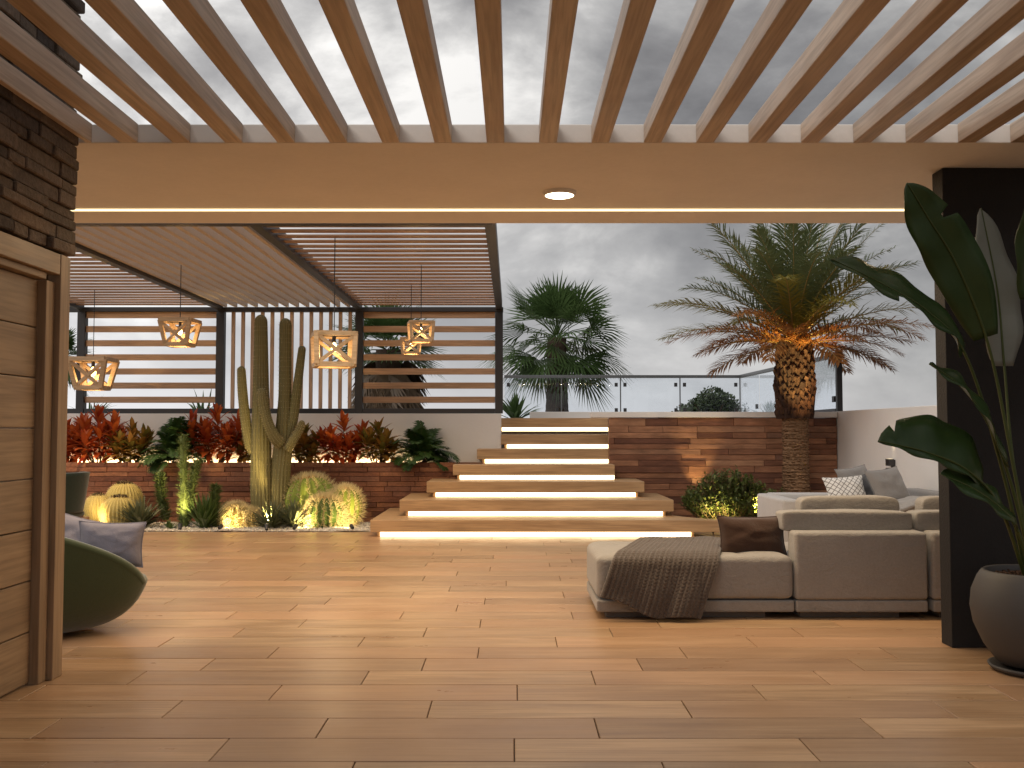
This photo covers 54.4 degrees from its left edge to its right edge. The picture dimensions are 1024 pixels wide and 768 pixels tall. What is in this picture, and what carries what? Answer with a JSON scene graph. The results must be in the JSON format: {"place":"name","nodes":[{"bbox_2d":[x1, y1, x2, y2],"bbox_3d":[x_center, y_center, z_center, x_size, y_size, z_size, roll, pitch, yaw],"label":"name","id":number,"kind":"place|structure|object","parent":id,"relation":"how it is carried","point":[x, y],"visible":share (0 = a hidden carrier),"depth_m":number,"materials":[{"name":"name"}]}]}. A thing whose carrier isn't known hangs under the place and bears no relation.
{"place":"outdoors","nodes":[
{"label":"outdoors","id":0,"kind":"place"},
{"bbox_2d":[65,471,89,518],"bbox_3d":[-4.390,1.304,9.549,0.620,0.918,0.542,0,-3,0],"label":"dining chair","id":1,"kind":"object","parent":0,"point":[76,488],"visible":0.45,"depth_m":9.45,"materials":[{"name":"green fabric"}]},
{"bbox_2d":[144,527,689,767],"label":"floor base","id":2,"kind":"object","parent":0,"point":[424,634],"visible":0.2,"depth_m":5.81,"materials":[{"name":"brown wood"}]},
{"bbox_2d":[147,522,369,531],"bbox_3d":[-4.800,1.960,13.678,7.600,0.037,1.408,0,-3,0],"label":"gravel bed","id":3,"kind":"object","parent":2,"relation":"on","point":[254,531],"visible":0.12,"depth_m":13.04,"materials":[{"name":"grey gravel"}]},
{"bbox_2d":[83,491,106,520],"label":"golden cactus","id":4,"kind":"object","parent":3,"relation":"on","point":[94,501],"visible":0.59,"depth_m":13.68,"materials":[{"name":"yellow plant"}]},
{"bbox_2d":[98,494,135,522],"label":"golden cactus","id":5,"kind":"object","parent":3,"relation":"on","point":[109,506],"visible":0.7,"depth_m":13.40,"materials":[{"name":"yellow plant"}]},
{"bbox_2d":[106,480,144,503],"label":"golden cactus","id":6,"kind":"object","parent":3,"relation":"on","point":[130,489],"visible":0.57,"depth_m":13.92,"materials":[{"name":"yellow plant"}]},
{"bbox_2d":[105,496,171,527],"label":"desert tuft","id":7,"kind":"object","parent":3,"relation":"on","point":[141,512],"visible":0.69,"depth_m":13.32,"materials":[{"name":"green plant"}]},
{"bbox_2d":[162,518,177,528],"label":"desert tuft","id":8,"kind":"object","parent":3,"relation":"on","point":[168,525],"visible":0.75,"depth_m":13.22,"materials":[{"name":"green plant"}]},
{"bbox_2d":[151,432,204,526],"bbox_3d":[-4.635,1.321,13.618,0.755,1.342,0.502,-1,-3,12],"label":"cholla cactus","id":9,"kind":"object","parent":3,"relation":"on","point":[187,491],"visible":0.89,"depth_m":13.50,"materials":[{"name":"green plant"}]},
{"bbox_2d":[178,491,234,527],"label":"yucca","id":10,"kind":"object","parent":3,"relation":"on","point":[202,516],"visible":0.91,"depth_m":13.30,"materials":[{"name":"green plant"}]},
{"bbox_2d":[207,482,222,526],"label":"cholla cactus","id":11,"kind":"object","parent":3,"relation":"on","point":[216,491],"visible":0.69,"depth_m":13.51,"materials":[{"name":"green plant"}]},
{"bbox_2d":[214,499,252,528],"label":"barrel cactus","id":12,"kind":"object","parent":3,"relation":"on","point":[237,509],"visible":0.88,"depth_m":13.38,"materials":[{"name":"yellow plant"}]},
{"bbox_2d":[241,505,262,527],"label":"barrel cactus","id":13,"kind":"object","parent":3,"relation":"on","point":[252,509],"visible":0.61,"depth_m":13.45,"materials":[{"name":"plant"}]},
{"bbox_2d":[241,499,297,527],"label":"desert tuft","id":14,"kind":"object","parent":3,"relation":"on","point":[268,514],"visible":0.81,"depth_m":13.24,"materials":[{"name":"green plant"}]},
{"bbox_2d":[236,315,305,525],"bbox_3d":[-3.347,0.503,13.802,0.979,2.953,0.426,1,-3,-11],"label":"saguaro cactus","id":15,"kind":"object","parent":3,"relation":"on","point":[270,473],"visible":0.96,"depth_m":13.78,"materials":[{"name":"green plant"}]},
{"bbox_2d":[271,498,310,526],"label":"desert tuft","id":16,"kind":"object","parent":3,"relation":"on","point":[294,512],"visible":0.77,"depth_m":13.34,"materials":[{"name":"green plant"}]},
{"bbox_2d":[281,470,337,526],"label":"barrel cactus","id":17,"kind":"object","parent":3,"relation":"on","point":[304,486],"visible":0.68,"depth_m":13.76,"materials":[{"name":"green plant"}]},
{"bbox_2d":[300,490,350,528],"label":"barrel cactus","id":18,"kind":"object","parent":3,"relation":"on","point":[325,508],"visible":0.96,"depth_m":13.39,"materials":[{"name":"green plant"}]},
{"bbox_2d":[337,507,354,526],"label":"barrel cactus","id":19,"kind":"object","parent":3,"relation":"on","point":[345,522],"visible":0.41,"depth_m":13.54,"materials":[{"name":"plant"}]},
{"bbox_2d":[328,480,368,524],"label":"barrel cactus","id":20,"kind":"object","parent":3,"relation":"on","point":[351,495],"visible":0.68,"depth_m":13.67,"materials":[{"name":"plant"}]},
{"bbox_2d":[66,462,482,521],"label":"planter wall","id":21,"kind":"structure","parent":2,"relation":"on","point":[384,486],"depth_m":14.40,"materials":[{"name":"wood"}]},
{"bbox_2d":[530,412,837,517],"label":"retaining wall","id":22,"kind":"structure","parent":2,"relation":"on","point":[671,455],"depth_m":14.46,"materials":[{"name":"wood"},{"name":"white plaster"}]},
{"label":"planter soil","id":23,"kind":"structure","parent":2,"relation":"on","visible":0},
{"bbox_2d":[66,418,83,461],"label":"red shrub","id":24,"kind":"object","parent":23,"relation":"on","point":[70,458],"visible":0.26,"depth_m":14.70,"materials":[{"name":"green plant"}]},
{"bbox_2d":[66,403,129,463],"bbox_3d":[-6.169,0.741,14.725,1.169,0.933,1.052,0,-3,0],"label":"red shrub","id":25,"kind":"object","parent":23,"relation":"on","point":[83,429],"visible":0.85,"depth_m":14.60,"materials":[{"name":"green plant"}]},
{"bbox_2d":[102,416,156,463],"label":"croton shrub","id":26,"kind":"object","parent":23,"relation":"on","point":[131,442],"visible":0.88,"depth_m":14.60,"materials":[{"name":"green plant"}]},
{"bbox_2d":[138,416,213,472],"bbox_3d":[-4.949,0.894,14.726,1.175,0.837,1.259,0,-3,0],"label":"fern plant","id":27,"kind":"object","parent":23,"relation":"on","point":[165,451],"visible":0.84,"depth_m":14.51,"materials":[{"name":"green plant"}]},
{"bbox_2d":[178,403,246,464],"bbox_3d":[-4.403,0.742,14.817,1.212,0.939,1.008,0,-3,0],"label":"red shrub","id":28,"kind":"object","parent":23,"relation":"on","point":[229,434],"visible":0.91,"depth_m":14.64,"materials":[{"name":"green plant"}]},
{"bbox_2d":[231,438,271,461],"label":"croton shrub","id":29,"kind":"object","parent":23,"relation":"on","point":[243,458],"visible":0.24,"depth_m":14.70,"materials":[{"name":"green plant"}]},
{"bbox_2d":[292,423,330,461],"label":"croton shrub","id":30,"kind":"object","parent":23,"relation":"on","point":[304,449],"visible":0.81,"depth_m":14.65,"materials":[{"name":"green plant"}]},
{"bbox_2d":[311,410,371,464],"bbox_3d":[-2.540,0.807,14.778,1.024,0.866,0.994,0,-3,0],"label":"red shrub","id":31,"kind":"object","parent":23,"relation":"on","point":[338,444],"visible":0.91,"depth_m":14.61,"materials":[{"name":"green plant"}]},
{"bbox_2d":[353,417,404,461],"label":"croton shrub","id":32,"kind":"object","parent":23,"relation":"on","point":[381,441],"visible":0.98,"depth_m":14.61,"materials":[{"name":"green plant"}]},
{"bbox_2d":[390,420,460,471],"bbox_3d":[-1.329,0.923,14.720,1.087,0.778,1.162,1,-3,-27],"label":"fern plant","id":33,"kind":"object","parent":23,"relation":"on","point":[423,442],"visible":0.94,"depth_m":14.54,"materials":[{"name":"green plant"}]},
{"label":"planting bed","id":34,"kind":"structure","parent":2,"relation":"on","visible":0},
{"bbox_2d":[676,465,771,518],"bbox_3d":[2.942,1.503,13.432,1.447,0.841,1.217,0,-3,0],"label":"bush","id":35,"kind":"object","parent":34,"relation":"on","point":[734,496],"visible":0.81,"depth_m":13.20,"materials":[{"name":"green plant"}]},
{"bbox_2d":[646,223,934,491],"bbox_3d":[3.978,-0.330,14.048,4.101,4.612,4.136,0,-3,0],"label":"date palm","id":36,"kind":"object","parent":34,"relation":"on","point":[793,297],"visible":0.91,"depth_m":13.74,"materials":[{"name":"green plant"}]},
{"bbox_2d":[0,532,1023,767],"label":"floor","id":37,"kind":"structure","parent":0,"point":[239,649],"depth_m":5.28,"materials":[{"name":"brown wood"}]},
{"bbox_2d":[0,0,84,696],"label":"stone wall","id":38,"kind":"structure","parent":37,"relation":"on","point":[39,165],"depth_m":5.13,"materials":[{"name":"brown stone"}]},
{"bbox_2d":[0,269,37,696],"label":"door","id":39,"kind":"structure","parent":38,"relation":"in","point":[18,293],"depth_m":4.99,"materials":[{"name":"brown wood"}]},
{"bbox_2d":[63,537,147,632],"bbox_3d":[-3.306,1.064,6.507,1.502,1.100,1.502,-3,-4,45],"label":"tub chair","id":40,"kind":"object","parent":37,"relation":"on","point":[102,586],"visible":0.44,"depth_m":6.24,"materials":[{"name":"green fabric"}]},
{"bbox_2d":[65,513,105,540],"bbox_3d":[-3.033,1.097,6.955,0.467,0.348,0.183,11,-19,10],"label":"cushion","id":41,"kind":"object","parent":40,"relation":"on","point":[72,530],"visible":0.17,"depth_m":6.92,"materials":[{"name":"grey fabric"}]},
{"bbox_2d":[79,520,146,567],"bbox_3d":[-2.706,1.080,6.715,0.447,0.309,0.149,2,-10,-5],"label":"cushion","id":42,"kind":"object","parent":40,"relation":"on","point":[123,540],"visible":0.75,"depth_m":6.67,"materials":[{"name":"grey fabric"}]},
{"bbox_2d":[370,418,719,535],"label":"staircase","id":43,"kind":"structure","parent":37,"relation":"on","point":[543,485],"depth_m":13.33,"materials":[{"name":"brown wood"}]},
{"bbox_2d":[587,495,940,616],"bbox_3d":[2.224,1.246,7.470,3.273,0.830,1.059,0,-3,0],"label":"corner sofa","id":44,"kind":"object","parent":37,"relation":"on","point":[861,556],"visible":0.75,"depth_m":6.95,"materials":[{"name":"fabric"}]},
{"bbox_2d":[600,536,720,619],"bbox_3d":[1.137,1.402,7.334,0.806,0.468,1.196,-1,-3,14],"label":"knitted throw","id":45,"kind":"object","parent":44,"relation":"on","point":[662,577],"visible":0.99,"depth_m":6.86,"materials":[{"name":"fabric"}]},
{"bbox_2d":[716,515,786,554],"bbox_3d":[1.743,1.109,7.234,0.507,0.309,0.170,0,-13,-2],"label":"brown cushion","id":46,"kind":"object","parent":44,"relation":"on","point":[741,534],"visible":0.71,"depth_m":7.18,"materials":[{"name":"fabric"}]},
{"bbox_2d":[757,488,938,541],"bbox_3d":[3.730,1.467,10.902,1.860,0.600,1.320,0,-3,0],"label":"garden sofa","id":47,"kind":"object","parent":37,"relation":"on","point":[770,503],"visible":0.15,"depth_m":10.94,"materials":[{"name":"grey fabric"}]},
{"bbox_2d":[822,475,865,494],"bbox_3d":[3.625,1.162,10.806,0.467,0.348,0.152,-3,-28,-9],"label":"cushion","id":48,"kind":"object","parent":47,"relation":"on","point":[852,485],"visible":0.66,"depth_m":10.77,"materials":[{"name":"fabric"}]},
{"bbox_2d":[834,464,866,476],"bbox_3d":[3.885,1.126,11.207,0.468,0.428,0.174,-6,-24,-27],"label":"cushion","id":49,"kind":"object","parent":47,"relation":"on","point":[854,471],"visible":0.3,"depth_m":11.18,"materials":[{"name":"grey fabric"}]},
{"bbox_2d":[838,474,873,494],"bbox_3d":[3.824,1.184,11.007,0.428,0.368,0.143,-5,-24,-22],"label":"cushion","id":50,"kind":"object","parent":47,"relation":"on","point":[867,488],"visible":0.12,"depth_m":11.00,"materials":[{"name":"grey fabric"}]},
{"bbox_2d":[864,466,909,498],"bbox_3d":[4.054,1.121,10.710,0.488,0.468,0.189,-4,-27,-26],"label":"cushion","id":51,"kind":"object","parent":47,"relation":"on","point":[888,482],"visible":0.61,"depth_m":10.64,"materials":[{"name":"grey fabric"}]},
{"bbox_2d":[897,496,919,511],"bbox_3d":[4.275,1.259,10.462,0.550,0.149,0.461,0,-3,0],"label":"throw pillow","id":52,"kind":"object","parent":47,"relation":"on","point":[907,503],"visible":0.36,"depth_m":10.30,"materials":[{"name":"fabric"}]},
{"bbox_2d":[835,405,938,490],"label":"side wall","id":53,"kind":"structure","parent":37,"relation":"on","point":[858,432],"depth_m":12.86,"materials":[{"name":"white paint"}]},
{"bbox_2d":[885,459,894,468],"bbox_3d":[4.691,1.027,12.335,0.084,0.203,0.120,0,-3,0],"label":"wall lamp","id":54,"kind":"object","parent":53,"relation":"attached to","point":[890,462],"visible":0.56,"depth_m":12.29,"materials":[{"name":"metal"}]},
{"bbox_2d":[932,168,1023,647],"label":"stucco column","id":55,"kind":"structure","parent":37,"relation":"on","point":[974,537],"depth_m":6.07,"materials":[{"name":"black paint"}]},
{"bbox_2d":[0,0,1023,222],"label":"house canopy","id":56,"kind":"object","parent":55,"relation":"on","point":[224,164],"visible":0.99,"depth_m":5.58,"materials":[{"name":"paint"}]},
{"bbox_2d":[543,188,575,198],"bbox_3d":[0.323,-1.289,6.769,0.230,0.034,0.230,0,-3,0],"label":"downlight","id":57,"kind":"object","parent":56,"relation":"attached to","point":[559,193],"visible":1,"depth_m":6.71,"materials":[{"name":"white paint"}]},
{"bbox_2d":[969,564,1023,677],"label":"plant pot","id":58,"kind":"object","parent":37,"relation":"on","point":[996,602],"visible":0.97,"depth_m":5.30,"materials":[{"name":"ceramic"}]},
{"bbox_2d":[829,183,1023,575],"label":"strelitzia plant","id":59,"kind":"object","parent":58,"relation":"on","point":[978,281],"visible":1,"depth_m":5.28,"materials":[{"name":"green plant"}]},
{"bbox_2d":[67,0,1023,417],"label":"sky","id":60,"kind":"structure","parent":0,"point":[640,266],"materials":[{"name":"grey"}]},
{"bbox_2d":[501,427,607,447],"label":"terrace","id":61,"kind":"structure","parent":0,"point":[554,433],"depth_m":15.95,"materials":[{"name":"wood"}]},
{"bbox_2d":[68,328,95,396],"bbox_3d":[-9.219,-0.267,19.996,1.798,2.059,2.088,-1,-3,28],"label":"fan palm","id":62,"kind":"object","parent":61,"relation":"on","point":[71,342],"visible":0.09,"depth_m":20.02,"materials":[{"name":"green plant"}]},
{"bbox_2d":[69,396,111,408],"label":"terrace plant","id":63,"kind":"object","parent":61,"relation":"on","point":[90,405],"visible":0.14,"depth_m":16.57,"materials":[{"name":"green plant"}]},
{"bbox_2d":[189,389,212,408],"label":"terrace plant","id":64,"kind":"object","parent":61,"relation":"on","point":[199,406],"visible":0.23,"depth_m":16.54,"materials":[{"name":"green plant"}]},
{"bbox_2d":[67,414,500,462],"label":"white wall","id":65,"kind":"structure","parent":61,"relation":"on","point":[465,437],"depth_m":15.19,"materials":[{"name":"paint"}]},
{"bbox_2d":[66,223,502,413],"bbox_3d":[-3.867,-0.581,12.089,7.465,1.756,6.635,0,-3,0],"label":"garden pergola","id":66,"kind":"object","parent":65,"relation":"on","point":[234,265],"visible":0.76,"depth_m":13.53,"materials":[{"name":"wood"}]},
{"bbox_2d":[68,290,119,390],"bbox_3d":[-5.649,-0.604,13.445,0.535,1.379,0.537,0,-3,-3],"label":"pendant lamp","id":67,"kind":"object","parent":66,"relation":"hanging from","point":[101,384],"visible":0.98,"depth_m":13.23,"materials":[{"name":"brown wood"}]},
{"bbox_2d":[157,265,201,347],"bbox_3d":[-3.849,-0.908,11.557,0.389,0.954,0.390,0,-3,3],"label":"pendant lamp","id":68,"kind":"object","parent":66,"relation":"hanging from","point":[182,323],"visible":1,"depth_m":11.39,"materials":[{"name":"brown wood"}]},
{"bbox_2d":[310,238,357,368],"bbox_3d":[-1.757,-0.814,9.851,0.432,1.305,0.432,1,-3,-16],"label":"pendant lamp","id":69,"kind":"object","parent":66,"relation":"hanging from","point":[317,336],"visible":1,"depth_m":9.67,"materials":[{"name":"brown wood"}]},
{"bbox_2d":[400,285,421,354],"bbox_3d":[-1.323,-0.851,13.056,0.264,0.924,0.264,0,-3,0],"label":"pendant lamp","id":70,"kind":"object","parent":66,"relation":"hanging from","point":[417,351],"visible":0.86,"depth_m":12.92,"materials":[{"name":"brown wood"}]},
{"bbox_2d":[407,265,434,343],"bbox_3d":[-1.055,-0.932,11.558,0.303,0.905,0.303,1,-3,-11],"label":"pendant lamp","id":71,"kind":"object","parent":66,"relation":"hanging from","point":[430,324],"visible":0.98,"depth_m":11.43,"materials":[{"name":"brown wood"}]},
{"bbox_2d":[328,293,449,408],"bbox_3d":[-2.389,-0.155,18.996,2.427,3.324,2.427,0,-3,0],"label":"fan palm","id":72,"kind":"object","parent":61,"relation":"on","point":[390,364],"visible":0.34,"depth_m":18.69,"materials":[{"name":"green plant"}]},
{"bbox_2d":[501,392,539,417],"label":"terrace plant","id":73,"kind":"object","parent":61,"relation":"on","point":[513,409],"visible":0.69,"depth_m":19.37,"materials":[{"name":"green plant"}]},
{"bbox_2d":[476,271,635,411],"bbox_3d":[0.999,-0.919,24.031,3.972,3.750,3.713,0,-3,0],"label":"fan palm","id":74,"kind":"object","parent":61,"relation":"on","point":[563,305],"visible":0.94,"depth_m":23.69,"materials":[{"name":"green plant"}]},
{"bbox_2d":[504,351,842,411],"bbox_3d":[3.750,0.205,18.801,3.757,1.002,7.724,2,-4,-40],"label":"glass railing","id":75,"kind":"object","parent":61,"relation":"on","point":[838,398],"visible":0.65,"depth_m":20.50,"materials":[{"name":"grey metal"}]},
{"bbox_3d":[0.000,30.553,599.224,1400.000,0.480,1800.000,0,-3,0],"label":"ground","id":76,"kind":"structure","parent":0,"visible":0},
{"bbox_2d":[671,385,749,411],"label":"tree","id":77,"kind":"object","parent":76,"relation":"on","point":[720,401],"visible":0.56,"depth_m":44.48,"materials":[{"name":"green plant"}]},
{"bbox_2d":[750,401,774,411],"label":"terrace plant","id":78,"kind":"object","parent":76,"relation":"on","point":[770,408],"visible":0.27,"depth_m":23.87,"materials":[{"name":"green plant"}]}
]}

